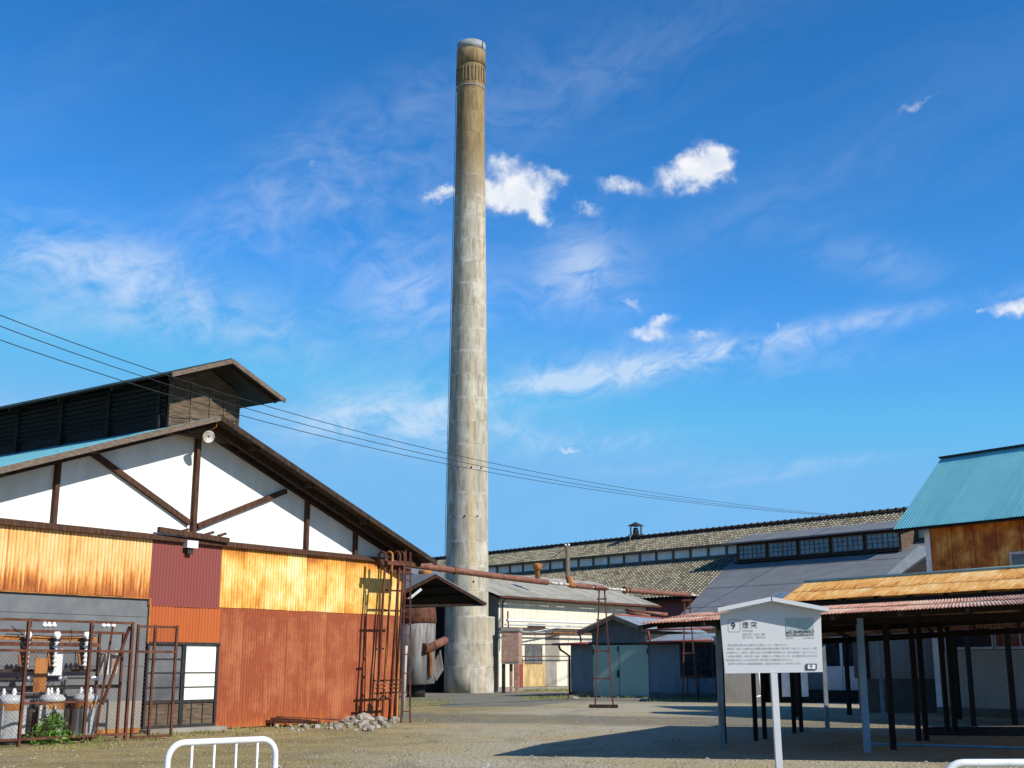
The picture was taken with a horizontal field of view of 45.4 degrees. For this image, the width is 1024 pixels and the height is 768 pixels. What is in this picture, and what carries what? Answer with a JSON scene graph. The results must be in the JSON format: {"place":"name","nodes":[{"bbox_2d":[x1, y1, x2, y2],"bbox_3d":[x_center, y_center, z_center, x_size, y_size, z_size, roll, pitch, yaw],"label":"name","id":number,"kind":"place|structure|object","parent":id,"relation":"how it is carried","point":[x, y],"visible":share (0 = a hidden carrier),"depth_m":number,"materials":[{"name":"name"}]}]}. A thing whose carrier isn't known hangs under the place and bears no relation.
{"place":"outdoors","nodes":[
{"label":"outdoors","id":0,"kind":"place"},
{"bbox_2d":[0,326,838,515],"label":"overhead cable","id":1,"kind":"object","parent":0,"point":[328,430],"visible":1,"depth_m":33.02,"materials":[{"name":"black rubber"}]},
{"bbox_2d":[0,315,844,515],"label":"overhead cable","id":2,"kind":"object","parent":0,"point":[329,423],"visible":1,"depth_m":33.02,"materials":[{"name":"black rubber"}]},
{"bbox_2d":[0,339,844,516],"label":"overhead cable","id":3,"kind":"object","parent":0,"point":[328,437],"visible":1,"depth_m":33.02,"materials":[{"name":"black rubber"}]},
{"bbox_2d":[401,573,486,607],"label":"open shed","id":4,"kind":"structure","parent":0,"point":[432,590],"depth_m":53.72,"materials":[{"name":"black metal"}]},
{"bbox_2d":[418,570,431,573],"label":"roof vent","id":5,"kind":"object","parent":4,"relation":"on","point":[424,572],"visible":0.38,"depth_m":55.25,"materials":[{"name":"orange metal"}]},
{"bbox_2d":[0,690,1023,767],"bbox_3d":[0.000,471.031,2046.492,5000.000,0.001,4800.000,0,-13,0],"label":"ground","id":6,"kind":"structure","parent":0,"point":[420,744],"depth_m":24.82,"materials":[{"name":"beige gravel"}]},
{"bbox_2d":[0,688,26,744],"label":"transformer","id":7,"kind":"object","parent":6,"relation":"on","point":[11,718],"visible":0.72,"depth_m":24.32,"materials":[{"name":"grey metal"}]},
{"bbox_2d":[21,700,38,742],"bbox_3d":[-9.921,6.950,25.268,0.440,0.850,0.440,0,-13,0],"label":"drum","id":8,"kind":"object","parent":6,"relation":"on","point":[33,717],"visible":0.41,"depth_m":25.08,"materials":[{"name":"black metal"}]},
{"bbox_2d":[37,688,65,736],"bbox_3d":[-9.512,6.827,25.265,0.540,1.090,0.650,1,-13,-4],"label":"transformer","id":9,"kind":"object","parent":6,"relation":"on","point":[47,698],"visible":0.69,"depth_m":25.11,"materials":[{"name":"grey metal"}]},
{"bbox_2d":[0,617,124,739],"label":"switch rack","id":10,"kind":"object","parent":6,"relation":"on","point":[47,638],"visible":0.66,"depth_m":25.83,"materials":[{"name":"metal"}]},
{"bbox_2d":[18,631,32,672],"bbox_3d":[-9.931,5.452,24.916,0.295,0.820,0.235,-9,-16,35],"label":"switch unit","id":11,"kind":"object","parent":10,"relation":"attached to","point":[22,644],"visible":0.34,"depth_m":24.90,"materials":[{"name":"white ceramic"}]},
{"bbox_2d":[32,653,47,691],"bbox_3d":[-9.660,5.893,25.072,0.056,0.802,0.290,-9,-16,35],"label":"plate","id":12,"kind":"object","parent":10,"relation":"hanging from","point":[42,672],"visible":0.71,"depth_m":25.05,"materials":[{"name":"orange metal"}]},
{"bbox_2d":[47,632,60,671],"bbox_3d":[-9.539,5.564,25.450,0.295,0.820,0.235,-9,-16,35],"label":"switch unit","id":13,"kind":"object","parent":10,"relation":"attached to","point":[55,639],"visible":0.81,"depth_m":25.42,"materials":[{"name":"white ceramic"}]},
{"bbox_2d":[47,647,63,674],"bbox_3d":[-9.528,5.782,25.567,0.056,0.582,0.340,-9,-16,35],"label":"plate","id":14,"kind":"object","parent":10,"relation":"hanging from","point":[59,664],"visible":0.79,"depth_m":25.60,"materials":[{"name":"white paint"}]},
{"bbox_2d":[58,676,67,680],"bbox_3d":[-9.401,6.162,25.630,0.191,0.118,0.124,0,-13,0],"label":"ball insulator","id":15,"kind":"object","parent":10,"relation":"attached to","point":[60,678],"visible":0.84,"depth_m":25.59,"materials":[{"name":"white ceramic"}]},
{"bbox_2d":[78,632,88,670],"bbox_3d":[-9.116,5.685,26.027,0.295,0.820,0.235,-9,-16,35],"label":"switch unit","id":16,"kind":"object","parent":10,"relation":"attached to","point":[83,642],"visible":0.76,"depth_m":25.99,"materials":[{"name":"white ceramic"}]},
{"bbox_2d":[90,676,99,680],"bbox_3d":[-8.943,6.311,26.249,0.191,0.118,0.124,0,-13,0],"label":"ball insulator","id":17,"kind":"object","parent":10,"relation":"attached to","point":[95,677],"visible":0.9,"depth_m":26.21,"materials":[{"name":"white ceramic"}]},
{"bbox_2d":[97,648,117,673],"bbox_3d":[-8.775,6.019,26.605,0.056,0.562,0.500,-9,-16,35],"label":"plate","id":18,"kind":"object","parent":10,"relation":"attached to","point":[110,663],"visible":0.57,"depth_m":26.54,"materials":[{"name":"white paint"}]},
{"bbox_2d":[24,709,101,744],"bbox_3d":[-9.078,6.951,24.791,1.559,0.725,0.967,6,-14,-25],"label":"weed","id":19,"kind":"object","parent":6,"relation":"on","point":[50,731],"visible":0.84,"depth_m":24.61,"materials":[{"name":"green plant"}]},
{"bbox_2d":[59,699,72,740],"bbox_3d":[-9.409,7.110,25.963,0.440,0.850,0.440,0,-13,0],"label":"drum","id":20,"kind":"object","parent":6,"relation":"on","point":[67,715],"visible":0.37,"depth_m":25.78,"materials":[{"name":"black metal"}]},
{"bbox_2d":[0,618,134,746],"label":"wire fence","id":21,"kind":"object","parent":6,"relation":"on","point":[26,651],"visible":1,"depth_m":24.97,"materials":[{"name":"metal"}]},
{"bbox_2d":[70,687,98,740],"bbox_3d":[-9.039,6.974,25.907,0.540,1.090,0.650,12,-18,-43],"label":"transformer","id":22,"kind":"object","parent":6,"relation":"on","point":[89,714],"visible":0.6,"depth_m":25.71,"materials":[{"name":"grey metal"}]},
{"bbox_2d":[129,624,178,738],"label":"wire gate","id":23,"kind":"structure","parent":6,"relation":"on","point":[152,667],"depth_m":26.39,"materials":[{"name":"metal"}]},
{"bbox_2d":[0,358,437,733],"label":"timber warehouse","id":24,"kind":"structure","parent":6,"relation":"on","point":[266,596],"depth_m":30.77,"materials":[{"name":"orange paint"}]},
{"bbox_2d":[140,642,220,728],"bbox_3d":[-8.001,7.256,29.597,0.125,1.990,2.250,-9,-16,35],"label":"door","id":25,"kind":"structure","parent":24,"relation":"in","point":[197,662],"depth_m":29.67,"materials":[{"name":"black metal"}]},
{"bbox_2d":[183,540,198,554],"bbox_3d":[-7.924,4.028,30.179,0.180,0.330,0.340,-9,-16,35],"label":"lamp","id":26,"kind":"object","parent":24,"relation":"attached to","point":[189,546],"visible":1,"depth_m":30.11,"materials":[{"name":"white paint"}]},
{"bbox_2d":[203,421,217,442],"bbox_3d":[-7.521,1.179,30.477,0.358,0.608,0.271,5,-14,-20],"label":"flood lamp","id":27,"kind":"object","parent":24,"relation":"hanging from","point":[209,436],"visible":1,"depth_m":30.38,"materials":[{"name":"white paint"}]},
{"bbox_2d":[407,563,698,596],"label":"overhead pipe","id":28,"kind":"object","parent":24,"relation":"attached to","point":[569,583],"visible":0.84,"depth_m":43.95,"materials":[{"name":"brown metal"}]},
{"bbox_2d":[164,736,281,767],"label":"crowd barrier","id":29,"kind":"object","parent":6,"relation":"on","point":[214,742],"visible":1,"depth_m":11.23,"materials":[{"name":"white metal"}]},
{"bbox_2d":[265,716,341,723],"bbox_3d":[-6.102,8.664,31.746,3.226,0.406,1.301,0,-13,0],"label":"scrap frame","id":30,"kind":"object","parent":6,"relation":"on","point":[283,719],"visible":0.45,"depth_m":31.45,"materials":[{"name":"metal"}]},
{"bbox_2d":[348,719,360,725],"bbox_3d":[-4.154,8.918,32.243,0.381,0.207,0.330,-6,-17,-25],"label":"rubble block","id":31,"kind":"object","parent":6,"relation":"on","point":[355,722],"depth_m":32.18,"materials":[{"name":"stone"}]},
{"bbox_2d":[361,726,374,730],"bbox_3d":[-3.495,8.351,29.659,0.203,0.137,0.359,-9,-16,36],"label":"rubble block","id":32,"kind":"object","parent":6,"relation":"on","point":[365,728],"depth_m":29.57,"materials":[{"name":"stone"}]},
{"bbox_2d":[363,714,374,721],"bbox_3d":[-3.906,9.097,33.332,0.373,0.191,0.277,16,-12,-9],"label":"rubble block","id":33,"kind":"object","parent":6,"relation":"on","point":[369,718],"depth_m":33.26,"materials":[{"name":"stone"}]},
{"bbox_2d":[357,714,363,719],"bbox_3d":[-4.091,9.037,33.223,0.179,0.179,0.213,-8,-15,32],"label":"rubble block","id":34,"kind":"object","parent":33,"relation":"on","point":[359,716],"depth_m":33.15,"materials":[{"name":"stone"}]},
{"bbox_2d":[374,716,383,722],"bbox_3d":[-3.657,9.172,33.422,0.361,0.212,0.308,-21,0,12],"label":"rubble block","id":35,"kind":"object","parent":6,"relation":"on","point":[376,718],"depth_m":33.35,"materials":[{"name":"stone"}]},
{"bbox_2d":[371,550,414,720],"bbox_3d":[-3.449,7.124,34.834,0.557,4.795,1.616,-8,-15,31],"label":"pipe rack","id":36,"kind":"object","parent":6,"relation":"on","point":[392,566],"visible":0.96,"depth_m":34.70,"materials":[{"name":"metal"}]},
{"bbox_2d":[386,716,399,721],"bbox_3d":[-3.323,9.383,34.152,0.435,0.243,0.256,-14,-26,-28],"label":"rubble block","id":37,"kind":"object","parent":6,"relation":"on","point":[393,718],"depth_m":34.11,"materials":[{"name":"stone"}]},
{"bbox_2d":[402,646,407,719],"bbox_3d":[-3.135,8.723,35.799,0.148,2.105,0.095,7,-15,-27],"label":"conduit","id":38,"kind":"object","parent":6,"relation":"on","point":[404,681],"visible":0.86,"depth_m":35.76,"materials":[{"name":"metal"}]},
{"bbox_2d":[400,550,410,722],"bbox_3d":[-2.920,6.995,34.115,0.292,4.720,0.045,0,-13,0],"label":"iron ladder","id":39,"kind":"object","parent":6,"relation":"on","point":[409,654],"visible":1,"depth_m":34.04,"materials":[{"name":"metal"}]},
{"bbox_2d":[399,567,445,692],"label":"boiler house","id":40,"kind":"structure","parent":6,"relation":"on","point":[437,686],"depth_m":71.36,"materials":[{"name":"metal"}]},
{"bbox_2d":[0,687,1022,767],"bbox_3d":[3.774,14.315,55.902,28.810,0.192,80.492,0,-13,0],"label":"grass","id":41,"kind":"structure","parent":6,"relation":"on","point":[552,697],"depth_m":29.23,"materials":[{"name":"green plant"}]},
{"bbox_2d":[442,572,660,691],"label":"cream building","id":42,"kind":"structure","parent":6,"relation":"on","point":[519,600],"depth_m":77.40,"materials":[{"name":"beige paint"}]},
{"bbox_2d":[514,658,522,686],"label":"door","id":43,"kind":"structure","parent":42,"relation":"in","point":[520,665],"depth_m":74.79,"materials":[{"name":"red paint"}]},
{"bbox_2d":[525,644,542,663],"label":"window","id":44,"kind":"structure","parent":42,"relation":"in","point":[530,649],"depth_m":76.00,"materials":[{"name":"grey glass"}]},
{"bbox_2d":[533,563,541,577],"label":"roof vent","id":45,"kind":"object","parent":42,"relation":"on","point":[537,567],"visible":0.94,"depth_m":78.14,"materials":[{"name":"orange metal"}]},
{"bbox_2d":[499,611,594,656],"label":"wall pipes","id":46,"kind":"object","parent":42,"relation":"attached to","point":[557,627],"depth_m":76.44,"materials":[{"name":"white metal"}]},
{"bbox_2d":[555,544,569,576],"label":"vent pipe","id":47,"kind":"object","parent":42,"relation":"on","point":[567,556],"visible":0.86,"depth_m":91.31,"materials":[{"name":"grey metal"}]},
{"bbox_2d":[589,588,617,707],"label":"pipe trestle","id":48,"kind":"object","parent":6,"relation":"on","point":[612,705],"visible":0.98,"depth_m":45.71,"materials":[{"name":"metal"}]},
{"bbox_2d":[552,614,717,698],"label":"blue shed","id":49,"kind":"structure","parent":6,"relation":"on","point":[648,662],"depth_m":59.63,"materials":[{"name":"metal"}]},
{"bbox_2d":[593,645,619,696],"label":"door","id":50,"kind":"structure","parent":49,"relation":"in","point":[603,685],"depth_m":60.26,"materials":[{"name":"green paint"}]},
{"bbox_2d":[619,645,649,697],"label":"door","id":51,"kind":"structure","parent":49,"relation":"in","point":[633,659],"depth_m":59.52,"materials":[{"name":"green paint"}]},
{"bbox_2d":[625,607,667,615],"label":"pipe offcuts","id":52,"kind":"object","parent":49,"relation":"on","point":[629,611],"visible":0.91,"depth_m":64.86,"materials":[{"name":"brown metal"}]},
{"bbox_2d":[679,644,713,677],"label":"window","id":53,"kind":"structure","parent":49,"relation":"in","point":[703,652],"depth_m":58.00,"materials":[{"name":"black glass"}]},
{"bbox_2d":[428,507,928,643],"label":"tiled mill","id":54,"kind":"object","parent":6,"relation":"on","point":[715,567],"visible":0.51,"depth_m":98.03,"materials":[{"name":"ceramic"}]},
{"bbox_2d":[624,522,643,545],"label":"ridge ventilator","id":55,"kind":"object","parent":54,"relation":"on","point":[635,530],"visible":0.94,"depth_m":115.09,"materials":[{"name":"black metal"}]},
{"bbox_2d":[738,543,765,559],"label":"window","id":56,"kind":"structure","parent":54,"relation":"in","point":[754,551],"depth_m":98.45,"materials":[{"name":"blue glass"}]},
{"bbox_2d":[768,541,796,557],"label":"window","id":57,"kind":"structure","parent":54,"relation":"in","point":[787,548],"depth_m":96.26,"materials":[{"name":"blue glass"}]},
{"bbox_2d":[799,538,829,554],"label":"window","id":58,"kind":"structure","parent":54,"relation":"in","point":[820,545],"depth_m":94.08,"materials":[{"name":"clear glass"}]},
{"bbox_2d":[832,535,863,552],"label":"window","id":59,"kind":"structure","parent":54,"relation":"in","point":[854,542],"depth_m":91.90,"materials":[{"name":"blue glass"}]},
{"bbox_2d":[866,532,899,549],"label":"window","id":60,"kind":"structure","parent":54,"relation":"in","point":[887,539],"depth_m":89.71,"materials":[{"name":"blue glass"}]},
{"bbox_2d":[681,599,698,700],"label":"pipe trestle","id":61,"kind":"object","parent":6,"relation":"on","point":[684,608],"visible":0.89,"depth_m":53.63,"materials":[{"name":"metal"}]},
{"bbox_2d":[687,677,699,697],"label":"iron hoop","id":62,"kind":"object","parent":6,"relation":"on","point":[687,686],"visible":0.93,"depth_m":57.27,"materials":[{"name":"metal"}]},
{"bbox_2d":[724,670,760,702],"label":"grey hut","id":63,"kind":"object","parent":6,"relation":"on","point":[737,687],"visible":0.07,"depth_m":51.33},
{"bbox_2d":[756,673,760,697],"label":"drainpipe","id":64,"kind":"object","parent":6,"relation":"on","point":[759,686],"visible":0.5,"depth_m":50.47,"materials":[{"name":"white paint"}]},
{"bbox_2d":[713,597,828,767],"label":"information sign","id":65,"kind":"object","parent":6,"relation":"on","point":[773,636],"visible":1,"depth_m":15.16,"materials":[{"name":"white metal"}]},
{"bbox_2d":[764,636,858,702],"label":"blue workshop","id":66,"kind":"structure","parent":6,"relation":"on","point":[812,686],"depth_m":52.33,"materials":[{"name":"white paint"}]},
{"bbox_2d":[825,637,858,689],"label":"door","id":67,"kind":"structure","parent":66,"relation":"in","point":[834,652],"depth_m":52.45,"materials":[{"name":"blue paint"}]},
{"bbox_2d":[638,594,1023,752],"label":"post canopy","id":68,"kind":"object","parent":6,"relation":"on","point":[887,619],"visible":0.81,"depth_m":25.62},
{"bbox_2d":[852,631,936,712],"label":"annex","id":69,"kind":"object","parent":6,"relation":"on","point":[901,676],"visible":0.31,"depth_m":41.22,"materials":[{"name":"metal"}]},
{"bbox_2d":[782,565,1023,719],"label":"covered walkway","id":70,"kind":"structure","parent":6,"relation":"on","point":[998,581],"depth_m":35.82,"materials":[{"name":"orange"}]},
{"bbox_2d":[871,743,1023,748],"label":"concrete kerb","id":71,"kind":"object","parent":6,"relation":"on","point":[952,745],"visible":0.92,"depth_m":23.63,"materials":[{"name":"grey concrete"}]},
{"bbox_2d":[894,444,1023,717],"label":"teal roof building","id":72,"kind":"structure","parent":6,"relation":"on","point":[966,509],"depth_m":38.91,"materials":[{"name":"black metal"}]},
{"bbox_2d":[887,545,926,574],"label":"roof","id":73,"kind":"structure","parent":72,"relation":"attached to","point":[914,561],"depth_m":49.70,"materials":[{"name":"grey metal"}]},
{"bbox_2d":[944,628,993,649],"bbox_3d":[14.344,7.821,38.522,0.080,1.040,1.700,10,-16,-36],"label":"window","id":74,"kind":"structure","parent":72,"relation":"in","point":[985,641],"depth_m":38.20,"materials":[{"name":"glass"}]},
{"bbox_2d":[993,626,1023,648],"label":"window","id":75,"kind":"structure","parent":72,"relation":"in","point":[1017,640],"depth_m":37.29,"materials":[{"name":"glass"}]},
{"bbox_2d":[1009,551,1023,565],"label":"window","id":76,"kind":"structure","parent":72,"relation":"in","point":[1016,558],"depth_m":37.52,"materials":[{"name":"glass"}]},
{"bbox_2d":[929,726,1023,735],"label":"pipe bundle","id":77,"kind":"object","parent":6,"relation":"on","point":[996,731],"visible":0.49,"depth_m":28.52,"materials":[{"name":"black metal"}]},
{"bbox_2d":[945,759,1023,767],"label":"crowd barrier","id":78,"kind":"object","parent":6,"relation":"on","point":[978,763],"visible":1,"depth_m":9.15,"materials":[{"name":"white metal"}]},
{"bbox_2d":[0,0,1023,556],"label":"sky","id":79,"kind":"structure","parent":0,"point":[769,254],"materials":[{"name":"blue"}]},
{"bbox_2d":[399,691,653,706],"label":"path","id":80,"kind":"structure","parent":0,"point":[506,698],"depth_m":56.32,"materials":[{"name":"concrete"}]},
{"bbox_2d":[400,607,436,696],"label":"boiler","id":81,"kind":"object","parent":80,"relation":"on","point":[423,622],"visible":0.57,"depth_m":60.38,"materials":[{"name":"metal"}]},
{"bbox_2d":[421,637,448,675],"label":"steel duct","id":82,"kind":"object","parent":81,"relation":"attached to","point":[428,648],"visible":0.99,"depth_m":60.40,"materials":[{"name":"brown metal"}]},
{"bbox_2d":[435,650,443,680],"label":"hopper","id":83,"kind":"object","parent":81,"relation":"attached to","point":[439,669],"visible":0.86,"depth_m":60.91,"materials":[{"name":"grey metal"}]},
{"bbox_2d":[443,38,494,692],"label":"chimney","id":84,"kind":"object","parent":80,"relation":"on","point":[469,657],"visible":0.94,"depth_m":72.61,"materials":[{"name":"concrete"}]},
{"bbox_2d":[501,628,522,692],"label":"signboard","id":85,"kind":"object","parent":80,"relation":"on","point":[511,646],"visible":0.87,"depth_m":69.57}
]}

